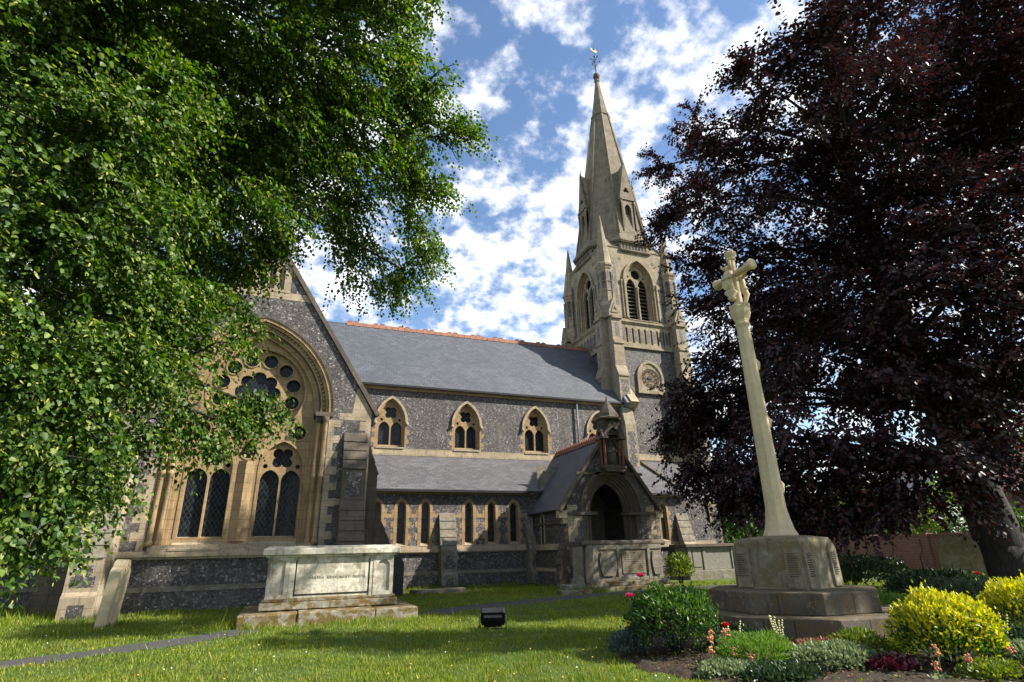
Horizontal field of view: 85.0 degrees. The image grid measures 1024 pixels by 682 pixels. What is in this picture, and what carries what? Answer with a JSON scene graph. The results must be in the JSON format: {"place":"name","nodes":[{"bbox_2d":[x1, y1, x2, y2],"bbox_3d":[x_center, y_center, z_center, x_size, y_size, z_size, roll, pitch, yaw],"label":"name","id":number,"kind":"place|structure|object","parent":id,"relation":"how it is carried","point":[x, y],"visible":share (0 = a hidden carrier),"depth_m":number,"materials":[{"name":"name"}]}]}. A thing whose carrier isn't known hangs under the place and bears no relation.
{"place":"outdoors","nodes":[
{"label":"outdoors","id":0,"kind":"place"},
{"bbox_2d":[0,630,265,668],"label":"path","id":1,"kind":"structure","parent":0,"point":[128,648],"depth_m":10.77,"materials":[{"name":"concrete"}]},
{"bbox_2d":[0,571,977,681],"bbox_3d":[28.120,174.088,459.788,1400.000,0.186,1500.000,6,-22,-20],"label":"lawn","id":2,"kind":"structure","parent":0,"point":[500,657],"depth_m":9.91,"materials":[{"name":"green plant"}]},
{"bbox_2d":[94,559,130,628],"bbox_3d":[-10.541,6.807,14.761,0.322,1.931,0.821,10,-23,-18],"label":"headstone","id":3,"kind":"object","parent":2,"relation":"on","point":[114,592],"visible":0.94,"depth_m":14.61,"materials":[{"name":"stone"}]},
{"bbox_2d":[0,0,500,616],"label":"lime tree","id":4,"kind":"object","parent":2,"relation":"on","point":[140,114],"visible":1,"depth_m":7.28,"materials":[{"name":"green plant"}]},
{"bbox_2d":[235,544,417,629],"bbox_3d":[-5.093,6.827,15.625,4.370,2.060,3.128,6,-22,-20],"label":"chest tomb","id":5,"kind":"object","parent":2,"relation":"on","point":[308,584],"visible":0.99,"depth_m":14.80,"materials":[{"name":"stone"}]},
{"bbox_2d":[0,45,725,621],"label":"church","id":6,"kind":"structure","parent":2,"relation":"on","point":[448,459],"depth_m":28.50,"materials":[{"name":"grey stone"}]},
{"bbox_2d":[143,316,334,550],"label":"great window","id":7,"kind":"structure","parent":6,"relation":"in","point":[275,501],"depth_m":20.84,"materials":[{"name":"stone"}]},
{"bbox_2d":[376,498,384,525],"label":"lancet window","id":8,"kind":"structure","parent":6,"relation":"in","point":[380,507],"depth_m":27.47,"materials":[{"name":"stone"}]},
{"bbox_2d":[371,396,408,448],"bbox_3d":[-7.225,4.848,33.308,2.208,3.155,0.690,6,-22,-20],"label":"clerestory window","id":9,"kind":"structure","parent":6,"relation":"in","point":[390,429],"depth_m":33.35,"materials":[{"name":"stone"}]},
{"bbox_2d":[392,498,408,546],"bbox_3d":[-5.525,8.972,27.678,0.740,2.278,0.460,6,-22,-20],"label":"lancet window","id":10,"kind":"structure","parent":6,"relation":"in","point":[401,508],"depth_m":27.61,"materials":[{"name":"stone"}]},
{"bbox_2d":[417,498,432,545],"bbox_3d":[-4.403,9.098,28.083,0.740,2.278,0.460,6,-22,-20],"label":"lancet window","id":11,"kind":"structure","parent":6,"relation":"in","point":[425,509],"depth_m":28.01,"materials":[{"name":"stone"}]},
{"bbox_2d":[449,401,483,451],"bbox_3d":[-2.867,5.339,34.882,2.208,3.155,0.690,6,-22,-20],"label":"clerestory window","id":12,"kind":"structure","parent":6,"relation":"in","point":[466,425],"depth_m":34.93,"materials":[{"name":"stone"}]},
{"bbox_2d":[462,499,475,544],"bbox_3d":[-2.280,9.337,28.850,0.740,2.278,0.460,6,-22,-20],"label":"lancet window","id":13,"kind":"structure","parent":6,"relation":"in","point":[468,507],"depth_m":28.77,"materials":[{"name":"stone"}]},
{"bbox_2d":[485,499,498,544],"bbox_3d":[-1.129,9.466,29.266,0.740,2.278,0.460,6,-22,-20],"label":"lancet window","id":14,"kind":"structure","parent":6,"relation":"in","point":[491,507],"depth_m":29.19,"materials":[{"name":"stone"}]},
{"bbox_2d":[507,499,520,543],"bbox_3d":[0.040,9.598,29.688,0.740,2.278,0.460,6,-22,-20],"label":"lancet window","id":15,"kind":"structure","parent":6,"relation":"in","point":[513,508],"depth_m":29.60,"materials":[{"name":"stone"}]},
{"bbox_2d":[520,406,551,454],"bbox_3d":[1.491,5.829,36.457,2.208,3.155,0.690,6,-22,-20],"label":"clerestory window","id":16,"kind":"structure","parent":6,"relation":"in","point":[535,425],"depth_m":36.51,"materials":[{"name":"stone"}]},
{"bbox_2d":[540,513,545,543],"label":"porch window","id":17,"kind":"structure","parent":6,"relation":"in","point":[542,519],"depth_m":28.42,"materials":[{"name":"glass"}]},
{"bbox_2d":[575,271,596,336],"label":"belfry window","id":18,"kind":"structure","parent":6,"relation":"in","point":[585,291],"depth_m":46.90,"materials":[{"name":"stone"}]},
{"bbox_2d":[585,410,598,439],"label":"clerestory window","id":19,"kind":"structure","parent":6,"relation":"in","point":[591,427],"depth_m":38.10,"materials":[{"name":"stone"}]},
{"bbox_2d":[620,259,660,322],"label":"belfry window","id":20,"kind":"structure","parent":6,"relation":"in","point":[638,282],"depth_m":44.92,"materials":[{"name":"stone"}]},
{"bbox_2d":[659,501,671,540],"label":"lancet window","id":21,"kind":"structure","parent":6,"relation":"in","point":[664,530],"depth_m":32.77,"materials":[{"name":"stone"}]},
{"bbox_2d":[393,556,403,596],"bbox_3d":[-4.834,9.598,22.374,0.950,1.819,0.140,6,-19,-20],"label":"headstone","id":22,"kind":"object","parent":2,"relation":"on","point":[398,573],"visible":0.38,"depth_m":22.45,"materials":[{"name":"stone"}]},
{"bbox_2d":[410,587,465,594],"bbox_3d":[-3.099,10.759,23.923,2.402,0.260,0.903,7,-22,-22],"label":"ledger stone","id":23,"kind":"object","parent":2,"relation":"on","point":[445,590],"visible":0.62,"depth_m":23.65,"materials":[{"name":"grey stone"}]},
{"bbox_2d":[479,607,506,629],"bbox_3d":[-0.425,6.178,12.421,0.608,0.451,0.396,-1,-21,-1],"label":"floodlight","id":24,"kind":"object","parent":2,"relation":"on","point":[493,617],"visible":0.91,"depth_m":12.35,"materials":[{"name":"black metal"}]},
{"bbox_2d":[559,584,586,589],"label":"plinth block","id":25,"kind":"structure","parent":2,"relation":"on","point":[566,586],"depth_m":22.28,"materials":[{"name":"grey stone"}]},
{"bbox_2d":[557,589,591,594],"bbox_3d":[2.433,9.762,21.593,1.400,0.240,0.650,6,-22,-20],"label":"ledger stone","id":26,"kind":"object","parent":2,"relation":"on","point":[569,592],"visible":0.56,"depth_m":21.40,"materials":[{"name":"grey stone"}]},
{"bbox_2d":[572,547,583,576],"bbox_3d":[2.723,9.502,22.871,0.436,2.020,0.205,4,-17,-20],"label":"headstone","id":27,"kind":"object","parent":2,"relation":"on","point":[577,559],"visible":0.52,"depth_m":22.94,"materials":[{"name":"grey stone"}]},
{"bbox_2d":[572,575,584,588],"bbox_3d":[2.688,9.929,22.463,0.500,0.930,0.300,-4,-21,8],"label":"headstone","id":28,"kind":"object","parent":2,"relation":"on","point":[578,580],"visible":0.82,"depth_m":22.42,"materials":[{"name":"grey stone"}]},
{"bbox_2d":[585,547,592,587],"bbox_3d":[3.152,9.467,22.787,0.309,2.006,0.131,8,-20,-19],"label":"headstone","id":29,"kind":"object","parent":2,"relation":"on","point":[588,564],"visible":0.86,"depth_m":22.84,"materials":[{"name":"grey stone"}]},
{"bbox_2d":[566,539,675,591],"bbox_3d":[4.632,9.739,24.096,4.400,2.150,1.850,6,-22,-20],"label":"chest tomb","id":30,"kind":"object","parent":2,"relation":"on","point":[619,565],"visible":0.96,"depth_m":23.58,"materials":[{"name":"stone"}]},
{"bbox_2d":[663,551,696,583],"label":"bright shrub","id":31,"kind":"object","parent":2,"relation":"on","point":[680,561],"visible":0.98,"depth_m":26.30,"materials":[{"name":"green plant"}]},
{"bbox_2d":[669,543,735,579],"bbox_3d":[10.626,12.141,30.579,3.500,1.960,1.550,6,-22,-20],"label":"chest tomb","id":32,"kind":"object","parent":2,"relation":"on","point":[712,561],"visible":0.77,"depth_m":30.05,"materials":[{"name":"grey stone"}]},
{"bbox_2d":[714,495,764,542],"bbox_3d":[15.965,13.074,38.850,5.494,5.820,4.649,-12,-23,26],"label":"garden tree","id":33,"kind":"object","parent":2,"relation":"on","point":[733,532],"visible":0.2,"depth_m":38.74,"materials":[{"name":"green plant"}]},
{"bbox_2d":[739,485,836,537],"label":"background tree","id":34,"kind":"object","parent":2,"relation":"on","point":[761,532],"depth_m":54.50,"materials":[{"name":"green plant"}]},
{"bbox_2d":[619,615,1023,681],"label":"flower bed soil","id":35,"kind":"structure","parent":2,"relation":"on","point":[684,671],"depth_m":7.53,"materials":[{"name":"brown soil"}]},
{"bbox_2d":[606,625,649,653],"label":"plant","id":36,"kind":"object","parent":35,"relation":"on","point":[618,638],"visible":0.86,"depth_m":8.80,"materials":[{"name":"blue plant"}]},
{"bbox_2d":[622,593,640,648],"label":"rose bush","id":37,"kind":"object","parent":35,"relation":"on","point":[629,595],"visible":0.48,"depth_m":9.26,"materials":[{"name":"red plant"}]},
{"bbox_2d":[633,572,651,646],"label":"rose bush","id":38,"kind":"object","parent":35,"relation":"on","point":[640,574],"visible":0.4,"depth_m":9.59,"materials":[{"name":"red plant"}]},
{"bbox_2d":[617,575,731,653],"bbox_3d":[2.647,4.419,9.010,1.803,1.240,1.791,6,-22,-20],"label":"rounded bush","id":39,"kind":"object","parent":35,"relation":"on","point":[694,606],"visible":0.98,"depth_m":8.68,"materials":[{"name":"green plant"}]},
{"bbox_2d":[706,636,713,648],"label":"succulent","id":40,"kind":"object","parent":35,"relation":"on","point":[710,639],"visible":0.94,"depth_m":7.90,"materials":[{"name":"orange plant"}]},
{"bbox_2d":[708,646,714,659],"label":"succulent","id":41,"kind":"object","parent":35,"relation":"on","point":[710,650],"visible":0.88,"depth_m":7.59,"materials":[{"name":"orange plant"}]},
{"bbox_2d":[708,630,714,655],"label":"succulent","id":42,"kind":"object","parent":35,"relation":"on","point":[711,632],"visible":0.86,"depth_m":8.10,"materials":[{"name":"pink plant"}]},
{"bbox_2d":[692,655,759,677],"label":"ground plant","id":43,"kind":"object","parent":35,"relation":"on","point":[720,666],"visible":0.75,"depth_m":7.25,"materials":[{"name":"green plant"}]},
{"bbox_2d":[722,628,730,655],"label":"succulent","id":44,"kind":"object","parent":35,"relation":"on","point":[725,630],"visible":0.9,"depth_m":8.04,"materials":[{"name":"pink plant"}]},
{"bbox_2d":[719,618,735,636],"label":"rose bush","id":45,"kind":"object","parent":35,"relation":"on","point":[724,625],"visible":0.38,"depth_m":8.73,"materials":[{"name":"red plant"}]},
{"bbox_2d":[706,619,762,648],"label":"ground plant","id":46,"kind":"object","parent":35,"relation":"on","point":[734,626],"visible":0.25,"depth_m":8.99,"materials":[{"name":"green plant"}]},
{"bbox_2d":[722,621,748,656],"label":"sword leaved plant","id":47,"kind":"object","parent":35,"relation":"on","point":[730,632],"visible":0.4,"depth_m":8.24,"materials":[{"name":"green plant"}]},
{"bbox_2d":[706,627,796,661],"bbox_3d":[3.424,4.294,7.896,1.322,0.467,1.262,0,-21,-4],"label":"feathery plant","id":48,"kind":"object","parent":35,"relation":"on","point":[772,643],"visible":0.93,"depth_m":7.72,"materials":[{"name":"green plant"}]},
{"bbox_2d":[768,614,783,657],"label":"sword leaved plant","id":49,"kind":"object","parent":35,"relation":"on","point":[772,623],"visible":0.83,"depth_m":8.37,"materials":[{"name":"white plant"}]},
{"bbox_2d":[738,657,828,681],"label":"ground plant","id":50,"kind":"object","parent":35,"relation":"on","point":[791,669],"visible":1,"depth_m":6.87,"materials":[{"name":"green plant"}]},
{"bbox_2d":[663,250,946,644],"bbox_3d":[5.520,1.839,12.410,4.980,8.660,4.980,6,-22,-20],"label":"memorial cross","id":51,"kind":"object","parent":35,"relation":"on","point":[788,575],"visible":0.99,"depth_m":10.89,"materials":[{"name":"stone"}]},
{"bbox_2d":[777,636,834,656],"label":"rusty plant","id":52,"kind":"object","parent":35,"relation":"on","point":[801,641],"visible":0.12,"depth_m":8.40,"materials":[{"name":"pink plant"}]},
{"bbox_2d":[783,638,884,669],"bbox_3d":[4.419,4.313,7.750,1.643,0.343,1.046,6,-22,-20],"label":"ground plant","id":53,"kind":"object","parent":35,"relation":"on","point":[840,651],"visible":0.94,"depth_m":7.50,"materials":[{"name":"green plant"}]},
{"bbox_2d":[828,625,893,657],"bbox_3d":[5.032,4.383,8.061,0.919,0.533,0.797,6,-22,-20],"label":"trailing plant","id":54,"kind":"object","parent":35,"relation":"on","point":[873,638],"visible":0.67,"depth_m":8.01,"materials":[{"name":"green plant"}]},
{"bbox_2d":[863,650,922,671],"bbox_3d":[4.998,4.208,7.331,0.689,0.263,0.590,6,-22,-20],"label":"heuchera","id":55,"kind":"object","parent":35,"relation":"on","point":[895,661],"visible":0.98,"depth_m":7.22,"materials":[{"name":"purple plant"}]},
{"bbox_2d":[867,638,918,653],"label":"ground plant","id":56,"kind":"object","parent":35,"relation":"on","point":[897,650],"visible":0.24,"depth_m":8.25,"materials":[{"name":"green plant"}]},
{"bbox_2d":[878,591,908,604],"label":"green clump","id":57,"kind":"object","parent":35,"relation":"on","point":[887,598],"visible":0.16,"depth_m":11.61,"materials":[{"name":"green plant"}]},
{"bbox_2d":[927,661,952,680],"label":"succulent","id":58,"kind":"object","parent":35,"relation":"on","point":[937,668],"visible":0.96,"depth_m":6.79,"materials":[{"name":"pink plant"}]},
{"bbox_2d":[930,644,955,677],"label":"succulent","id":59,"kind":"object","parent":35,"relation":"on","point":[937,653],"visible":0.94,"depth_m":6.98,"materials":[{"name":"pink plant"}]},
{"bbox_2d":[875,579,1012,665],"bbox_3d":[5.923,3.885,7.677,1.492,1.154,1.427,6,-22,-20],"label":"golden bush","id":60,"kind":"object","parent":35,"relation":"on","point":[921,616],"visible":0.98,"depth_m":7.40,"materials":[{"name":"yellow plant"}]},
{"bbox_2d":[904,573,1009,612],"bbox_3d":[9.361,5.355,11.598,2.658,1.020,1.980,6,-22,-20],"label":"lavender bush","id":61,"kind":"object","parent":35,"relation":"on","point":[966,584],"visible":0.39,"depth_m":11.53,"materials":[{"name":"green plant"}]},
{"bbox_2d":[959,653,981,678],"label":"succulent","id":62,"kind":"object","parent":35,"relation":"on","point":[968,658],"visible":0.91,"depth_m":6.88,"materials":[{"name":"pink plant"}]},
{"bbox_2d":[952,655,1023,681],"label":"ground plant","id":63,"kind":"object","parent":35,"relation":"on","point":[991,665],"visible":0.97,"depth_m":6.72,"materials":[{"name":"green plant"}]},
{"bbox_2d":[976,569,1023,624],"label":"golden bush","id":64,"kind":"object","parent":35,"relation":"on","point":[1005,595],"visible":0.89,"depth_m":9.15,"materials":[{"name":"yellow plant"}]},
{"bbox_2d":[996,612,1008,655],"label":"sword leaved plant","id":65,"kind":"object","parent":35,"relation":"on","point":[1006,615],"visible":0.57,"depth_m":7.71,"materials":[{"name":"green plant"}]},
{"bbox_2d":[990,622,1023,652],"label":"ground plant","id":66,"kind":"object","parent":35,"relation":"on","point":[1015,631],"visible":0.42,"depth_m":8.11,"materials":[{"name":"green plant"}]},
{"bbox_2d":[996,637,1023,663],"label":"silver plant","id":67,"kind":"object","parent":35,"relation":"on","point":[1018,645],"visible":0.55,"depth_m":7.09,"materials":[{"name":"green plant"}]},
{"bbox_2d":[1005,646,1016,659],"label":"succulent","id":68,"kind":"object","parent":35,"relation":"on","point":[1009,649],"visible":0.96,"depth_m":6.97,"materials":[{"name":"pink plant"}]},
{"bbox_2d":[628,0,1023,581],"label":"copper beech","id":69,"kind":"object","parent":2,"relation":"on","point":[966,404],"visible":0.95,"depth_m":18.59,"materials":[{"name":"purple plant"}]},
{"bbox_2d":[810,490,913,536],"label":"background tree","id":70,"kind":"object","parent":2,"relation":"on","point":[888,533],"visible":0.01,"depth_m":50.18,"materials":[{"name":"green plant"}]},
{"bbox_2d":[729,530,1023,569],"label":"brick wall","id":71,"kind":"structure","parent":2,"relation":"on","point":[918,550],"depth_m":34.43,"materials":[{"name":"red brick"}]},
{"bbox_2d":[837,552,919,585],"bbox_3d":[12.370,8.490,20.703,5.853,1.443,3.741,6,-22,-20],"label":"dark shrub","id":72,"kind":"object","parent":2,"relation":"on","point":[876,567],"visible":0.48,"depth_m":19.73,"materials":[{"name":"green plant"}]},
{"bbox_2d":[816,466,961,534],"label":"garden tree","id":73,"kind":"object","parent":2,"relation":"on","point":[925,526],"visible":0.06,"depth_m":41.59,"materials":[{"name":"green plant"}]},
{"bbox_2d":[838,471,941,533],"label":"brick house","id":74,"kind":"structure","parent":2,"relation":"on","point":[911,485],"depth_m":55.34,"materials":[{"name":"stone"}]},
{"bbox_2d":[895,475,964,533],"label":"garden tree","id":75,"kind":"object","parent":2,"relation":"on","point":[931,483],"visible":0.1,"depth_m":47.52,"materials":[{"name":"green plant"}]},
{"bbox_2d":[876,564,998,595],"bbox_3d":[12.327,6.971,16.053,3.293,1.011,3.078,-9,-22,20],"label":"dark shrub","id":76,"kind":"object","parent":2,"relation":"on","point":[896,583],"visible":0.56,"depth_m":15.66,"materials":[{"name":"green plant"}]},
{"bbox_2d":[936,535,988,578],"bbox_3d":[14.742,7.450,18.246,1.162,2.085,0.309,-12,-23,27],"label":"headstone","id":77,"kind":"object","parent":2,"relation":"on","point":[957,552],"visible":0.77,"depth_m":18.36,"materials":[{"name":"stone"}]},
{"bbox_2d":[919,501,1023,532],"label":"garden tree","id":78,"kind":"object","parent":2,"relation":"on","point":[966,529],"visible":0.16,"depth_m":40.65,"materials":[{"name":"green plant"}]},
{"bbox_2d":[926,409,1022,511],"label":"background tree","id":79,"kind":"object","parent":2,"relation":"on","point":[992,446],"depth_m":59.08,"materials":[{"name":"green plant"}]},
{"bbox_2d":[995,454,1023,528],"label":"tree","id":80,"kind":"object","parent":2,"relation":"on","point":[1009,497],"depth_m":49.51,"materials":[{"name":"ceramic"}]},
{"bbox_2d":[998,458,1023,526],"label":"background tree","id":81,"kind":"object","parent":2,"relation":"on","point":[1022,521],"visible":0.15,"depth_m":45.73,"materials":[{"name":"green plant"}]},
{"bbox_2d":[2,0,1023,530],"label":"sky","id":82,"kind":"structure","parent":0,"point":[526,67],"materials":[{"name":"blue"}]},
{"bbox_2d":[420,584,732,613],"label":"path","id":83,"kind":"structure","parent":0,"point":[480,606],"depth_m":18.72,"materials":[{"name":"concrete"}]}
]}

